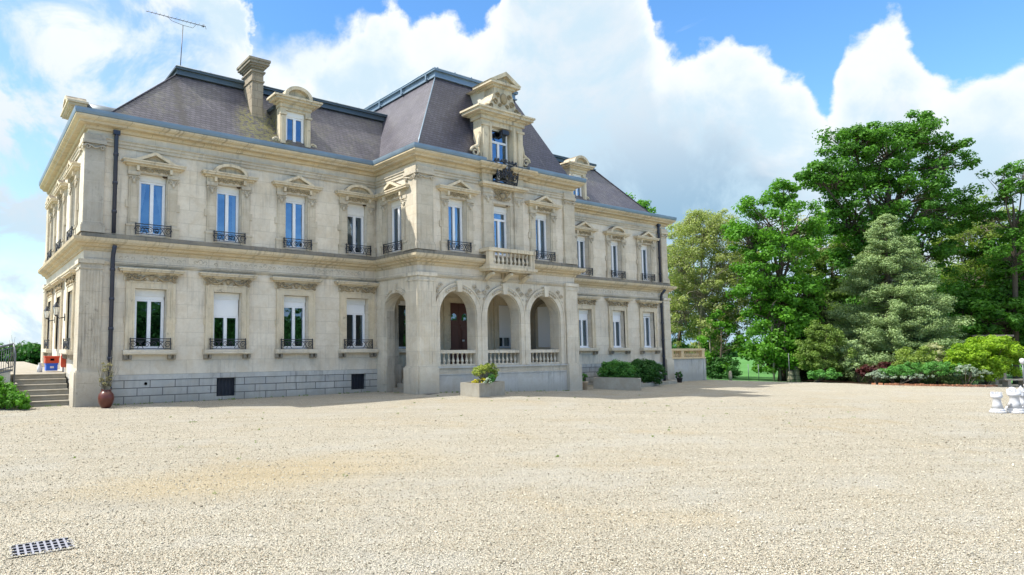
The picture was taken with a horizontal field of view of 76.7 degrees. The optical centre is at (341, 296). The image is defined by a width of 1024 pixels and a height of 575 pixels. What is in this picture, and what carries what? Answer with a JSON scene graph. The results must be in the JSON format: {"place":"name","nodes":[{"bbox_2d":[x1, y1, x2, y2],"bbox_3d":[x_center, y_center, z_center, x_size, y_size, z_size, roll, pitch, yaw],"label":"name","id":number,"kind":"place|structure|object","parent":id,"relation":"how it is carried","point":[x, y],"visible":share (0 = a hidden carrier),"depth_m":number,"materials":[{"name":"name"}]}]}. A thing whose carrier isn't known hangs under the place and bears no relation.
{"place":"outdoors","nodes":[
{"label":"outdoors","id":0,"kind":"place"},
{"bbox_2d":[0,362,65,382],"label":"terrace","id":1,"kind":"structure","parent":0,"point":[25,368],"depth_m":27.24,"materials":[{"name":"stone"}]},
{"bbox_2d":[8,340,20,371],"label":"bare twig","id":2,"kind":"object","parent":1,"relation":"on","point":[12,355],"visible":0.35,"depth_m":25.13,"materials":[{"name":"brown plant"}]},
{"bbox_2d":[37,363,41,371],"bbox_3d":[-11.960,2.822,24.538,0.200,0.360,0.190,3,-5,-31],"label":"bottle","id":3,"kind":"object","parent":1,"relation":"on","point":[39,368],"visible":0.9,"depth_m":24.47,"materials":[{"name":"white plastic"}]},
{"bbox_2d":[44,363,57,370],"bbox_3d":[-11.671,2.830,24.891,0.460,0.300,0.540,3,-5,-31],"label":"plastic crate","id":4,"kind":"object","parent":1,"relation":"on","point":[51,366],"visible":0.97,"depth_m":24.67,"materials":[{"name":"blue plastic"}]},
{"bbox_2d":[43,356,59,362],"bbox_3d":[-11.664,2.539,24.901,0.540,0.278,0.610,3,-5,-31],"label":"plastic crate","id":5,"kind":"object","parent":4,"relation":"on","point":[51,359],"visible":1,"depth_m":24.65,"materials":[{"name":"red plastic"}]},
{"bbox_2d":[0,380,1023,574],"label":"gravel court","id":6,"kind":"object","parent":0,"point":[511,403],"visible":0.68,"depth_m":9.64,"materials":[{"name":"beige gravel"}]},
{"bbox_2d":[0,368,17,406],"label":"garden wall","id":7,"kind":"structure","parent":6,"relation":"on","point":[6,374],"depth_m":21.79,"materials":[{"name":"stone"}]},
{"bbox_2d":[0,343,15,383],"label":"ramp railing","id":8,"kind":"object","parent":7,"relation":"on","point":[14,352],"visible":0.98,"depth_m":21.30,"materials":[{"name":"grey metal"}]},
{"bbox_2d":[0,375,31,409],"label":"shrub","id":9,"kind":"object","parent":6,"relation":"on","point":[11,398],"visible":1,"depth_m":20.33,"materials":[{"name":"green plant"}]},
{"bbox_2d":[15,373,68,407],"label":"stone steps","id":10,"kind":"structure","parent":6,"relation":"on","point":[46,389],"depth_m":22.27,"materials":[{"name":"beige stone"}]},
{"bbox_2d":[9,537,74,557],"bbox_3d":[-3.115,2.608,6.444,0.604,0.012,0.425,3,-5,-31],"label":"drain cover","id":11,"kind":"object","parent":6,"relation":"on","point":[32,548],"visible":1,"depth_m":6.44,"materials":[{"name":"metal"}]},
{"bbox_2d":[98,389,113,407],"bbox_3d":[-7.944,3.455,20.895,0.530,0.620,0.522,3,-5,-31],"label":"plant pot","id":12,"kind":"object","parent":6,"relation":"on","point":[105,398],"visible":1,"depth_m":20.71,"materials":[{"name":"ceramic"}]},
{"bbox_2d":[99,362,112,389],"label":"dry shrub","id":13,"kind":"object","parent":12,"relation":"in","point":[105,384],"visible":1,"depth_m":20.89,"materials":[{"name":"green plant"}]},
{"bbox_2d":[94,352,118,389],"bbox_3d":[-7.940,2.546,20.979,0.476,1.453,0.823,-3,-5,30],"label":"long twig","id":14,"kind":"object","parent":12,"relation":"in","point":[105,372],"visible":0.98,"depth_m":20.89,"materials":[{"name":"brown plant"}]},
{"bbox_2d":[460,381,504,397],"bbox_3d":[5.657,3.703,24.776,0.850,0.560,1.953,-4,-6,44],"label":"planter","id":15,"kind":"object","parent":6,"relation":"on","point":[480,390],"visible":0.79,"depth_m":24.23,"materials":[{"name":"concrete"}]},
{"bbox_2d":[471,378,485,382],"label":"flower","id":16,"kind":"object","parent":15,"relation":"on","point":[482,380],"visible":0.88,"depth_m":24.32,"materials":[{"name":"yellow plant"}]},
{"bbox_2d":[472,363,498,379],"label":"shrub","id":17,"kind":"object","parent":15,"relation":"on","point":[483,371],"visible":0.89,"depth_m":24.74,"materials":[{"name":"green plant"}]},
{"bbox_2d":[483,377,491,383],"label":"trailing plant","id":18,"kind":"object","parent":15,"relation":"on","point":[487,380],"visible":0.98,"depth_m":24.21,"materials":[{"name":"plant"}]},
{"bbox_2d":[488,368,497,381],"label":"shrub","id":19,"kind":"object","parent":15,"relation":"on","point":[492,378],"visible":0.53,"depth_m":24.73,"materials":[{"name":"green plant"}]},
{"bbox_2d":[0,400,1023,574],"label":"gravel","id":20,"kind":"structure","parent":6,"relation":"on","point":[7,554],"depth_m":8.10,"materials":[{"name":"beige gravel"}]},
{"bbox_2d":[582,381,587,389],"bbox_3d":[12.103,4.447,30.866,0.381,0.420,0.371,3,-5,-31],"label":"flower pot","id":21,"kind":"object","parent":6,"relation":"on","point":[585,384],"visible":0.72,"depth_m":30.73,"materials":[{"name":"ceramic"}]},
{"bbox_2d":[582,373,587,380],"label":"pot plant","id":22,"kind":"object","parent":21,"relation":"in","point":[584,376],"visible":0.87,"depth_m":30.87,"materials":[{"name":"green plant"}]},
{"bbox_2d":[593,377,640,390],"bbox_3d":[14.028,4.452,31.526,2.150,0.600,0.850,-3,-5,30],"label":"planter","id":23,"kind":"object","parent":6,"relation":"on","point":[615,383],"visible":0.87,"depth_m":31.16,"materials":[{"name":"concrete"}]},
{"bbox_2d":[596,359,635,377],"bbox_3d":[15.103,4.228,34.092,1.833,1.556,1.960,3,-5,-31],"label":"hedge","id":24,"kind":"object","parent":23,"relation":"in","point":[616,368],"visible":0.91,"depth_m":33.83,"materials":[{"name":"green plant"}]},
{"bbox_2d":[623,357,667,384],"bbox_3d":[17.076,4.295,35.110,3.158,1.639,1.992,3,-5,-31],"label":"bush","id":25,"kind":"object","parent":6,"relation":"on","point":[647,370],"visible":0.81,"depth_m":34.79,"materials":[{"name":"green plant"}]},
{"bbox_2d":[641,379,676,387],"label":"stone kerb","id":26,"kind":"structure","parent":6,"relation":"on","point":[666,382],"depth_m":36.03,"materials":[{"name":"concrete"}]},
{"bbox_2d":[803,380,954,384],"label":"flower bed soil","id":27,"kind":"structure","parent":6,"relation":"on","point":[859,383],"depth_m":41.67,"materials":[{"name":"brown soil"}]},
{"bbox_2d":[833,338,877,382],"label":"shrub","id":28,"kind":"object","parent":27,"relation":"on","point":[858,361],"visible":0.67,"depth_m":41.16,"materials":[{"name":"green plant"}]},
{"bbox_2d":[856,364,887,383],"bbox_3d":[33.898,4.957,39.539,1.870,1.323,1.217,1,-5,-7],"label":"shrub","id":29,"kind":"object","parent":27,"relation":"on","point":[862,370],"visible":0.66,"depth_m":39.41,"materials":[{"name":"red plant"}]},
{"bbox_2d":[866,369,887,383],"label":"silver plant","id":30,"kind":"object","parent":27,"relation":"on","point":[876,374],"visible":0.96,"depth_m":38.70,"materials":[{"name":"green plant"}]},
{"bbox_2d":[870,360,901,382],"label":"shrub","id":31,"kind":"object","parent":27,"relation":"on","point":[886,364],"visible":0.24,"depth_m":40.73,"materials":[{"name":"red plant"}]},
{"bbox_2d":[881,373,934,383],"bbox_3d":[34.721,5.109,38.057,2.700,0.792,1.666,-1,-5,10],"label":"silver plant","id":32,"kind":"object","parent":27,"relation":"on","point":[910,377],"visible":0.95,"depth_m":38.05,"materials":[{"name":"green plant"}]},
{"bbox_2d":[891,345,939,383],"bbox_3d":[36.583,4.388,39.514,2.958,2.573,2.396,3,-5,-31],"label":"shrub","id":33,"kind":"object","parent":27,"relation":"on","point":[899,356],"visible":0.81,"depth_m":39.45,"materials":[{"name":"green plant"}]},
{"bbox_2d":[879,361,964,383],"bbox_3d":[36.095,4.780,38.536,4.977,1.549,2.032,0,-5,-4],"label":"herb","id":34,"kind":"object","parent":27,"relation":"on","point":[926,368],"visible":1,"depth_m":38.31,"materials":[{"name":"green plant"}]},
{"bbox_2d":[925,342,946,383],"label":"shrub","id":35,"kind":"object","parent":27,"relation":"on","point":[933,345],"visible":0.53,"depth_m":40.30,"materials":[{"name":"beige plant"}]},
{"bbox_2d":[954,364,992,384],"bbox_3d":[38.572,4.850,37.976,2.160,1.408,1.164,1,-5,-11],"label":"silver plant","id":36,"kind":"object","parent":27,"relation":"on","point":[966,372],"visible":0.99,"depth_m":37.90,"materials":[{"name":"green plant"}]},
{"bbox_2d":[871,383,997,386],"bbox_3d":[36.676,5.448,37.840,7.814,0.310,1.064,0,-5,0],"label":"brick edging","id":37,"kind":"object","parent":6,"relation":"on","point":[971,385],"visible":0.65,"depth_m":37.47,"materials":[{"name":"red brick"}]},
{"bbox_2d":[943,334,1023,384],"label":"shrub","id":38,"kind":"object","parent":6,"relation":"on","point":[998,356],"visible":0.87,"depth_m":38.70,"materials":[{"name":"green plant"}]},
{"bbox_2d":[989,392,1006,413],"bbox_3d":[21.872,3.541,20.667,0.420,0.700,0.420,3,-5,-31],"label":"chess rook","id":39,"kind":"object","parent":6,"relation":"on","point":[996,397],"visible":0.96,"depth_m":20.59,"materials":[{"name":"white plastic"}]},
{"bbox_2d":[999,379,1023,386],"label":"stone bench","id":40,"kind":"object","parent":6,"relation":"on","point":[1006,382],"visible":0.76,"depth_m":38.09,"materials":[{"name":"stone"}]},
{"bbox_2d":[1005,389,1023,413],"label":"chess rook","id":41,"kind":"object","parent":6,"relation":"on","point":[1014,395],"visible":0.91,"depth_m":20.53,"materials":[{"name":"white plastic"}]},
{"bbox_2d":[1018,386,1023,405],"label":"chess bishop","id":42,"kind":"object","parent":6,"relation":"on","point":[1021,397],"visible":0.48,"depth_m":21.54,"materials":[{"name":"white plastic"}]},
{"bbox_2d":[1019,358,1023,388],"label":"garden lamp","id":43,"kind":"object","parent":6,"relation":"on","point":[1021,360],"visible":0.98,"depth_m":35.99,"materials":[{"name":"white plastic"}]},
{"bbox_2d":[0,0,1023,346],"label":"sky","id":44,"kind":"structure","parent":0,"point":[680,105],"materials":[{"name":"blue"}]},
{"bbox_2d":[7,347,1022,383],"bbox_3d":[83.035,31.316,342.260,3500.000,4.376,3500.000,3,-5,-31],"label":"ground","id":45,"kind":"structure","parent":0,"point":[753,375],"depth_m":70.26,"materials":[{"name":"green plant"}]},
{"bbox_2d":[0,340,40,364],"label":"hillside wood","id":46,"kind":"object","parent":45,"relation":"on","point":[29,352],"visible":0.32,"depth_m":92.92,"materials":[{"name":"green plant"}]},
{"bbox_2d":[38,55,676,406],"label":"mansion","id":47,"kind":"structure","parent":45,"relation":"on","point":[213,236],"depth_m":26.48,"materials":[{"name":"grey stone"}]},
{"bbox_2d":[41,284,54,355],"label":"window","id":48,"kind":"structure","parent":47,"relation":"in","point":[49,288],"depth_m":28.62,"materials":[{"name":"stone"}]},
{"bbox_2d":[44,306,54,322],"bbox_3d":[-13.098,0.821,27.761,0.484,0.760,0.242,3,-5,-31],"label":"wall lantern","id":49,"kind":"object","parent":47,"relation":"attached to","point":[46,312],"depth_m":27.66,"materials":[{"name":"glass"}]},
{"bbox_2d":[45,195,57,260],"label":"window","id":50,"kind":"structure","parent":47,"relation":"in","point":[52,201],"depth_m":29.13,"materials":[{"name":"stone"}]},
{"bbox_2d":[50,277,64,348],"bbox_3d":[-12.065,1.221,26.482,0.570,3.840,2.400,3,-5,-31],"label":"side door","id":51,"kind":"structure","parent":47,"relation":"in","point":[58,282],"depth_m":25.94,"materials":[{"name":"beige stone"}]},
{"bbox_2d":[53,302,64,320],"bbox_3d":[-11.430,0.605,25.039,0.484,0.760,0.242,3,-5,-31],"label":"wall lantern","id":52,"kind":"object","parent":47,"relation":"attached to","point":[56,306],"depth_m":24.93,"materials":[{"name":"glass"}]},
{"bbox_2d":[53,180,67,252],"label":"window","id":53,"kind":"structure","parent":47,"relation":"in","point":[60,192],"depth_m":26.29,"materials":[{"name":"stone"}]},
{"bbox_2d":[60,354,65,366],"bbox_3d":[-10.956,2.539,24.383,0.170,0.500,0.250,3,-5,-31],"label":"wall box","id":54,"kind":"object","parent":47,"relation":"attached to","point":[63,362],"visible":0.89,"depth_m":24.27,"materials":[{"name":"red plastic"}]},
{"bbox_2d":[59,269,76,359],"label":"window","id":55,"kind":"structure","parent":47,"relation":"in","point":[70,275],"depth_m":23.19,"materials":[{"name":"stone"}]},
{"bbox_2d":[63,160,80,241],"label":"window","id":56,"kind":"structure","parent":47,"relation":"in","point":[72,175],"depth_m":23.54,"materials":[{"name":"stone"}]},
{"bbox_2d":[118,267,185,359],"bbox_3d":[-7.040,0.667,22.805,2.400,3.320,0.570,3,-5,-31],"label":"window","id":57,"kind":"structure","parent":47,"relation":"in","point":[143,319],"depth_m":22.89,"materials":[{"name":"stone"}]},
{"bbox_2d":[122,152,186,239],"bbox_3d":[-7.076,-3.760,23.211,2.340,3.170,0.740,3,-5,-31],"label":"window","id":58,"kind":"structure","parent":47,"relation":"in","point":[145,203],"depth_m":23.24,"materials":[{"name":"stone"}]},
{"bbox_2d":[147,11,205,65],"bbox_3d":[-6.944,-10.570,25.973,2.540,2.586,0.312,3,-5,-31],"label":"tv aerial","id":59,"kind":"object","parent":47,"relation":"attached to","point":[182,28],"visible":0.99,"depth_m":26.09,"materials":[{"name":"silver metal"}]},
{"bbox_2d":[198,272,258,358],"bbox_3d":[-4.497,0.788,24.353,2.400,3.320,0.570,3,-5,-31],"label":"window","id":60,"kind":"structure","parent":47,"relation":"in","point":[221,309],"depth_m":24.43,"materials":[{"name":"stone"}]},
{"bbox_2d":[201,164,258,245],"bbox_3d":[-4.533,-3.639,24.760,2.340,3.170,0.740,3,-5,-31],"label":"window","id":61,"kind":"structure","parent":47,"relation":"in","point":[222,211],"depth_m":24.79,"materials":[{"name":"stone"}]},
{"bbox_2d":[270,276,323,357],"bbox_3d":[-1.920,0.911,25.923,2.400,3.320,0.570,3,-5,-31],"label":"window","id":62,"kind":"structure","parent":47,"relation":"in","point":[290,316],"depth_m":26.01,"materials":[{"name":"stone"}]},
{"bbox_2d":[271,175,323,251],"bbox_3d":[-1.916,-3.521,26.265,2.340,3.170,0.590,3,-5,-31],"label":"window","id":63,"kind":"structure","parent":47,"relation":"in","point":[289,220],"depth_m":26.36,"materials":[{"name":"stone"}]},
{"bbox_2d":[334,185,378,256],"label":"window","id":64,"kind":"structure","parent":47,"relation":"in","point":[350,227],"depth_m":27.95,"materials":[{"name":"plastic"}]},
{"bbox_2d":[334,280,379,356],"bbox_3d":[0.683,1.036,27.508,2.400,3.320,0.570,3,-5,-31],"label":"window","id":65,"kind":"structure","parent":47,"relation":"in","point":[352,316],"depth_m":27.61,"materials":[{"name":"stone"}]},
{"bbox_2d":[374,181,408,255],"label":"window","id":66,"kind":"structure","parent":47,"relation":"in","point":[392,191],"depth_m":27.30,"materials":[{"name":"stone"}]},
{"bbox_2d":[398,295,405,352],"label":"window","id":67,"kind":"structure","parent":47,"relation":"in","point":[401,309],"depth_m":29.09,"materials":[{"name":"plastic"}]},
{"bbox_2d":[442,297,467,363],"bbox_3d":[5.870,1.702,30.695,2.356,3.250,0.265,3,-5,-31],"label":"front door","id":68,"kind":"structure","parent":47,"relation":"in","point":[454,326],"depth_m":30.60,"materials":[{"name":"brown wood"}]},
{"bbox_2d":[436,179,480,253],"bbox_3d":[4.980,-3.465,27.001,2.340,3.170,0.740,3,-5,-31],"label":"window","id":69,"kind":"structure","parent":47,"relation":"in","point":[450,223],"depth_m":27.05,"materials":[{"name":"stone"}]},
{"bbox_2d":[494,206,506,255],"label":"window","id":70,"kind":"structure","parent":47,"relation":"in","point":[500,241],"depth_m":28.60,"materials":[{"name":"plastic"}]},
{"bbox_2d":[493,300,510,349],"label":"window","id":71,"kind":"structure","parent":47,"relation":"in","point":[501,314],"depth_m":32.35,"materials":[{"name":"plastic"}]},
{"bbox_2d":[525,195,562,262],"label":"window","id":72,"kind":"structure","parent":47,"relation":"in","point":[543,204],"depth_m":29.88,"materials":[{"name":"stone"}]},
{"bbox_2d":[575,221,598,276],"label":"window","id":73,"kind":"structure","parent":47,"relation":"in","point":[583,228],"depth_m":36.14,"materials":[{"name":"stone"}]},
{"bbox_2d":[577,296,600,354],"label":"window","id":74,"kind":"structure","parent":47,"relation":"in","point":[584,302],"depth_m":35.81,"materials":[{"name":"plastic"}]},
{"bbox_2d":[602,226,630,279],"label":"window","id":75,"kind":"structure","parent":47,"relation":"in","point":[617,233],"depth_m":37.65,"materials":[{"name":"stone"}]},
{"bbox_2d":[604,298,633,353],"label":"window","id":76,"kind":"structure","parent":47,"relation":"in","point":[617,304],"depth_m":37.34,"materials":[{"name":"stone"}]},
{"bbox_2d":[633,231,659,281],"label":"window","id":77,"kind":"structure","parent":47,"relation":"in","point":[647,238],"depth_m":39.22,"materials":[{"name":"stone"}]},
{"bbox_2d":[635,300,662,353],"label":"window","id":78,"kind":"structure","parent":47,"relation":"in","point":[645,306],"depth_m":38.92,"materials":[{"name":"stone"}]},
{"bbox_2d":[626,192,656,212],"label":"deciduous tree","id":79,"kind":"object","parent":45,"relation":"on","point":[644,203],"visible":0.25,"depth_m":61.34,"materials":[{"name":"green plant"}]},
{"bbox_2d":[672,348,706,380],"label":"terrace wall","id":80,"kind":"structure","parent":45,"relation":"on","point":[691,367],"depth_m":41.04,"materials":[{"name":"grey concrete"}]},
{"bbox_2d":[667,247,720,356],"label":"deciduous tree","id":81,"kind":"object","parent":45,"relation":"on","point":[678,338],"visible":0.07,"depth_m":57.86,"materials":[{"name":"green plant"}]},
{"bbox_2d":[709,326,712,378],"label":"young tree","id":82,"kind":"object","parent":45,"relation":"on","point":[710,344],"visible":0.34,"depth_m":47.73,"materials":[{"name":"brown plant"}]},
{"bbox_2d":[706,359,720,377],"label":"shrub","id":83,"kind":"object","parent":45,"relation":"on","point":[710,372],"visible":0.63,"depth_m":46.77,"materials":[{"name":"green plant"}]},
{"bbox_2d":[672,343,765,356],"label":"wood","id":84,"kind":"object","parent":45,"relation":"on","point":[733,354],"visible":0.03,"depth_m":195.99,"materials":[{"name":"green plant"}]},
{"bbox_2d":[689,302,750,378],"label":"deciduous tree","id":85,"kind":"object","parent":45,"relation":"on","point":[730,329],"visible":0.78,"depth_m":47.45,"materials":[{"name":"green plant"}]},
{"bbox_2d":[665,208,776,350],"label":"deciduous tree","id":86,"kind":"object","parent":45,"relation":"on","point":[706,238],"visible":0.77,"depth_m":49.94,"materials":[{"name":"green plant"}]},
{"bbox_2d":[707,355,742,378],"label":"shrub","id":87,"kind":"object","parent":45,"relation":"on","point":[734,370],"visible":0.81,"depth_m":46.35,"materials":[{"name":"green plant"}]},
{"bbox_2d":[771,326,774,380],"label":"young tree","id":88,"kind":"object","parent":45,"relation":"on","point":[773,363],"visible":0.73,"depth_m":44.04,"materials":[{"name":"brown plant"}]},
{"bbox_2d":[719,177,831,380],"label":"deciduous tree","id":89,"kind":"object","parent":45,"relation":"on","point":[766,288],"visible":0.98,"depth_m":45.09,"materials":[{"name":"green plant"}]},
{"bbox_2d":[777,325,781,380],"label":"young tree","id":90,"kind":"object","parent":45,"relation":"on","point":[780,378],"visible":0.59,"depth_m":44.62,"materials":[{"name":"brown plant"}]},
{"bbox_2d":[784,325,787,381],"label":"young tree","id":91,"kind":"object","parent":45,"relation":"on","point":[786,368],"visible":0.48,"depth_m":44.23,"materials":[{"name":"brown plant"}]},
{"bbox_2d":[787,370,794,381],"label":"stone post","id":92,"kind":"object","parent":45,"relation":"on","point":[792,378],"visible":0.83,"depth_m":43.35,"materials":[{"name":"stone"}]},
{"bbox_2d":[793,366,800,381],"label":"tree stump","id":93,"kind":"object","parent":45,"relation":"on","point":[797,375],"visible":0.93,"depth_m":43.36,"materials":[{"name":"wood"}]},
{"bbox_2d":[789,276,851,382],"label":"spruce tree","id":94,"kind":"object","parent":45,"relation":"on","point":[803,375],"visible":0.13,"depth_m":45.60,"materials":[{"name":"green plant"}]},
{"bbox_2d":[793,320,856,381],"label":"shrub","id":95,"kind":"object","parent":45,"relation":"on","point":[823,347],"visible":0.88,"depth_m":41.71,"materials":[{"name":"green plant"}]},
{"bbox_2d":[807,368,842,382],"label":"ground cover plant","id":96,"kind":"object","parent":45,"relation":"on","point":[821,374],"visible":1,"depth_m":40.26,"materials":[{"name":"green plant"}]},
{"bbox_2d":[794,211,868,278],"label":"deciduous tree","id":97,"kind":"object","parent":45,"relation":"on","point":[818,249],"visible":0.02,"depth_m":65.42,"materials":[{"name":"green plant"}]},
{"bbox_2d":[783,238,882,334],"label":"deciduous tree","id":98,"kind":"object","parent":45,"relation":"on","point":[821,266],"visible":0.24,"depth_m":56.66,"materials":[{"name":"green plant"}]},
{"bbox_2d":[740,262,1023,366],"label":"park wood","id":99,"kind":"object","parent":45,"relation":"on","point":[756,362],"visible":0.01,"depth_m":73.08,"materials":[{"name":"green plant"}]},
{"bbox_2d":[792,109,988,352],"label":"oak tree","id":100,"kind":"object","parent":45,"relation":"on","point":[836,182],"visible":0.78,"depth_m":51.38,"materials":[{"name":"green plant"}]},
{"bbox_2d":[823,213,984,384],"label":"pine tree","id":101,"kind":"object","parent":45,"relation":"on","point":[872,331],"visible":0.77,"depth_m":43.17,"materials":[{"name":"green plant"}]},
{"bbox_2d":[926,194,1023,376],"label":"deciduous tree","id":102,"kind":"object","parent":45,"relation":"on","point":[977,231],"visible":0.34,"depth_m":56.07,"materials":[{"name":"green plant"}]},
{"bbox_2d":[936,222,1022,320],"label":"deciduous tree","id":103,"kind":"object","parent":45,"relation":"on","point":[982,249],"visible":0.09,"depth_m":55.85,"materials":[{"name":"green plant"}]},
{"bbox_2d":[940,257,1023,383],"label":"deciduous tree","id":104,"kind":"object","parent":45,"relation":"on","point":[997,301],"visible":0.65,"depth_m":50.35,"materials":[{"name":"green plant"}]},
{"bbox_2d":[972,335,1013,383],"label":"stone shelter","id":105,"kind":"object","parent":45,"relation":"on","point":[998,381],"visible":0.2,"depth_m":43.55,"materials":[{"name":"grey stone"}]},
{"bbox_2d":[968,159,1023,383],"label":"deciduous tree","id":106,"kind":"object","parent":45,"relation":"on","point":[1014,250],"visible":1,"depth_m":49.98,"materials":[{"name":"green plant"}]},
{"bbox_3d":[21.342,5.296,39.104,0.381,0.300,0.371,3,-5,-31],"label":"flower pot","id":107,"kind":"object","parent":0,"visible":0},
{"bbox_2d":[675,371,682,377],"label":"pot plant","id":108,"kind":"object","parent":107,"relation":"in","point":[678,375],"visible":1,"depth_m":39.12,"materials":[{"name":"green plant"}]}
]}

